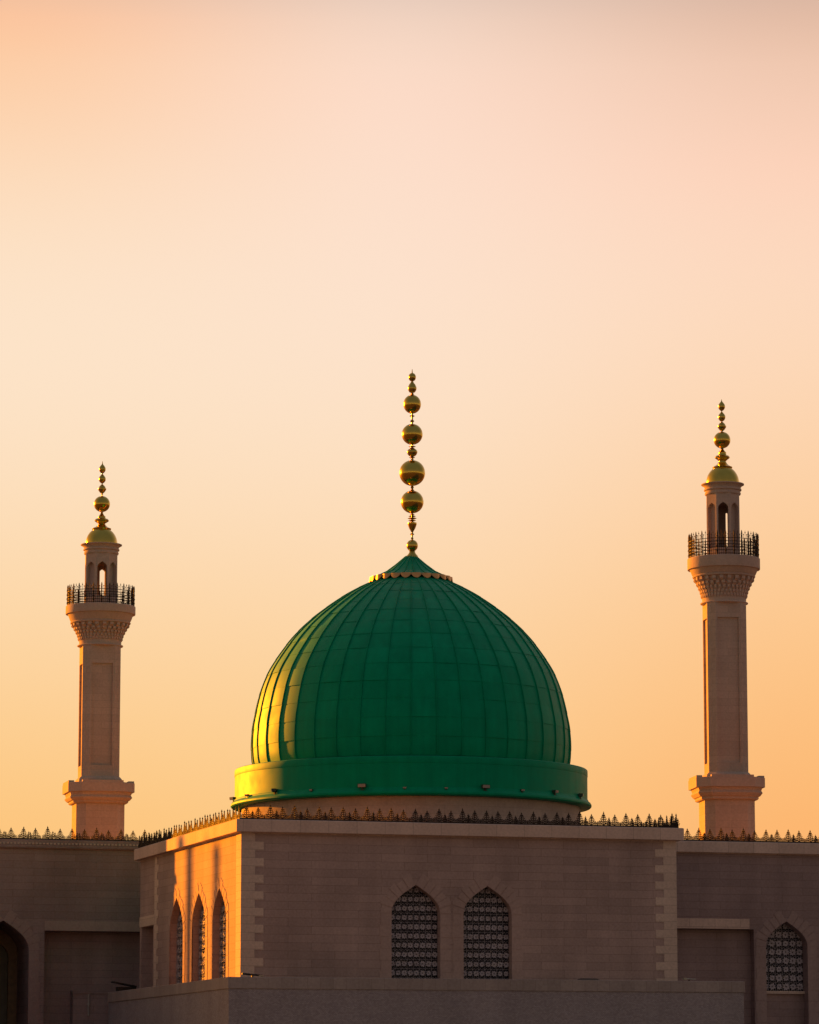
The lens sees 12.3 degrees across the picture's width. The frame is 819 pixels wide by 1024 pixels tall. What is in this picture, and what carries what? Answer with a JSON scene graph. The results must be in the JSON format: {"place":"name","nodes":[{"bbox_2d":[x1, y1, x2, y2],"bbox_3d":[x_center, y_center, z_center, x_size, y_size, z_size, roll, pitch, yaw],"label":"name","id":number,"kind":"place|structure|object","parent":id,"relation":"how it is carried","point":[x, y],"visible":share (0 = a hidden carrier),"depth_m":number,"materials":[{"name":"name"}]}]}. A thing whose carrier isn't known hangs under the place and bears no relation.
{"place":"outdoors","nodes":[
{"label":"outdoors","id":0,"kind":"place"},
{"bbox_2d":[0,839,143,1023],"bbox_3d":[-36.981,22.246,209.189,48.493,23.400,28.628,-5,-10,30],"label":"mosque wing","id":1,"kind":"structure","parent":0,"point":[69,915],"depth_m":206.63,"materials":[{"name":"beige stone"}]},
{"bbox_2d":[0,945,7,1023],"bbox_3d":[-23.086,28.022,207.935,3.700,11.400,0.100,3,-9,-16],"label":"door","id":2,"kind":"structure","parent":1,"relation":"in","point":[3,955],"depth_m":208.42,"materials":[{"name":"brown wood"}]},
{"bbox_2d":[0,826,169,840],"bbox_3d":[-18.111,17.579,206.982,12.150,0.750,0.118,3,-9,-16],"label":"roof cresting","id":3,"kind":"object","parent":1,"relation":"on","point":[94,838],"visible":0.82,"depth_m":206.86,"materials":[{"name":"metal"}]},
{"bbox_2d":[0,0,818,841],"label":"sky","id":4,"kind":"structure","parent":0,"point":[234,234],"materials":[{"name":"orange"}]},
{"label":"ground","id":5,"kind":"structure","parent":0,"visible":0},
{"bbox_2d":[70,991,115,1023],"bbox_3d":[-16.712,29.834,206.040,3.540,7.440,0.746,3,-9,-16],"label":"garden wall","id":6,"kind":"structure","parent":5,"relation":"on","point":[89,1007],"depth_m":206.02,"materials":[{"name":"stone"}]},
{"bbox_2d":[62,461,135,839],"bbox_3d":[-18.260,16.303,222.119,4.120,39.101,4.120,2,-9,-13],"label":"minaret","id":7,"kind":"object","parent":5,"relation":"on","point":[98,792],"visible":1,"depth_m":222.00,"materials":[{"name":"stone"}]},
{"bbox_2d":[134,819,683,987],"bbox_3d":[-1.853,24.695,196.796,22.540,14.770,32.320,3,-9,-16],"label":"prayer hall","id":8,"kind":"structure","parent":5,"relation":"on","point":[305,898],"depth_m":182.87,"materials":[{"name":"stone"}]},
{"bbox_2d":[167,888,184,984],"bbox_3d":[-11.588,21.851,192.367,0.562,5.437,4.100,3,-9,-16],"label":"window","id":9,"kind":"structure","parent":8,"relation":"in","point":[180,966],"depth_m":193.23,"materials":[{"name":"stone"}]},
{"bbox_2d":[189,883,207,981],"bbox_3d":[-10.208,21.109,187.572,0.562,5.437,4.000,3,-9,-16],"label":"window","id":10,"kind":"structure","parent":8,"relation":"in","point":[203,963],"depth_m":188.34,"materials":[{"name":"stone"}]},
{"bbox_2d":[210,878,228,978],"bbox_3d":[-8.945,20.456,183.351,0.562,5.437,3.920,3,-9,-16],"label":"window","id":11,"kind":"structure","parent":8,"relation":"in","point":[224,926],"depth_m":184.11,"materials":[{"name":"stone"}]},
{"bbox_2d":[138,805,679,847],"bbox_3d":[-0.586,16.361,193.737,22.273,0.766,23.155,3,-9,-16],"label":"roof cresting","id":12,"kind":"object","parent":8,"relation":"on","point":[672,823],"visible":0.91,"depth_m":183.37,"materials":[{"name":"metal"}]},
{"bbox_2d":[231,370,591,824],"bbox_3d":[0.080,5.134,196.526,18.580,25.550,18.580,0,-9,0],"label":"green dome","id":13,"kind":"structure","parent":8,"relation":"on","point":[422,682],"depth_m":189.20,"materials":[{"name":"paint"}]},
{"bbox_2d":[358,784,366,789],"bbox_3d":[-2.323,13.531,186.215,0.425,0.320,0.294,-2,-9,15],"label":"floodlight","id":14,"kind":"object","parent":13,"relation":"attached to","point":[361,785],"visible":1,"depth_m":186.11,"materials":[{"name":"paint"}]},
{"bbox_2d":[481,784,489,790],"bbox_3d":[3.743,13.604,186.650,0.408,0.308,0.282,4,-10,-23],"label":"floodlight","id":15,"kind":"object","parent":13,"relation":"attached to","point":[484,786],"visible":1,"depth_m":186.56,"materials":[{"name":"paint"}]},
{"bbox_2d":[380,874,451,978],"bbox_3d":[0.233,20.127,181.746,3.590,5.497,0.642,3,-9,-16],"label":"window","id":16,"kind":"structure","parent":8,"relation":"in","point":[409,928],"depth_m":181.83,"materials":[{"name":"stone"}]},
{"bbox_2d":[452,875,522,978],"bbox_3d":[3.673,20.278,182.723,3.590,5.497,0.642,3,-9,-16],"label":"window","id":17,"kind":"structure","parent":8,"relation":"in","point":[482,924],"depth_m":182.81,"materials":[{"name":"stone"}]},
{"bbox_2d":[108,977,744,1023],"bbox_3d":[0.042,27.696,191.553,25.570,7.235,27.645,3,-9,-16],"label":"terrace wall","id":18,"kind":"structure","parent":5,"relation":"on","point":[263,1000],"depth_m":179.15,"materials":[{"name":"stone"}]},
{"bbox_2d":[111,981,136,990],"bbox_3d":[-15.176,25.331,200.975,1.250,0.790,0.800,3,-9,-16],"label":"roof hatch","id":19,"kind":"object","parent":18,"relation":"on","point":[130,987],"visible":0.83,"depth_m":200.72,"materials":[{"name":"black metal"}]},
{"bbox_2d":[242,973,262,976],"bbox_3d":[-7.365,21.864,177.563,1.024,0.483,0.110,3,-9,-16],"label":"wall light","id":20,"kind":"object","parent":18,"relation":"on","point":[252,975],"visible":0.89,"depth_m":177.55,"materials":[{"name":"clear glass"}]},
{"bbox_2d":[578,978,598,979],"bbox_3d":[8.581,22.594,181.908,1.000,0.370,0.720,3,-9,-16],"label":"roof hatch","id":21,"kind":"object","parent":18,"relation":"on","point":[587,979],"visible":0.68,"depth_m":181.68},
{"bbox_2d":[687,399,764,840],"bbox_3d":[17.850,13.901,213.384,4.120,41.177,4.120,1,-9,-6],"label":"minaret","id":22,"kind":"object","parent":5,"relation":"on","point":[725,789],"visible":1,"depth_m":213.28,"materials":[{"name":"stone"}]},
{"bbox_2d":[676,841,818,1023],"bbox_3d":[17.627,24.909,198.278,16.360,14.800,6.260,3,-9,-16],"label":"mosque wing","id":23,"kind":"structure","parent":5,"relation":"on","point":[748,913],"depth_m":196.03,"materials":[{"name":"beige stone"}]},
{"bbox_2d":[682,828,818,842],"bbox_3d":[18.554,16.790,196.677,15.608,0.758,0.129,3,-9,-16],"label":"roof cresting","id":24,"kind":"object","parent":23,"relation":"on","point":[753,838],"visible":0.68,"depth_m":196.38,"materials":[{"name":"metal"}]},
{"bbox_2d":[755,910,818,1023],"bbox_3d":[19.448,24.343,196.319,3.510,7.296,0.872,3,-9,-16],"label":"window","id":25,"kind":"structure","parent":23,"relation":"in","point":[779,964],"depth_m":196.51,"materials":[{"name":"stone"}]}
]}

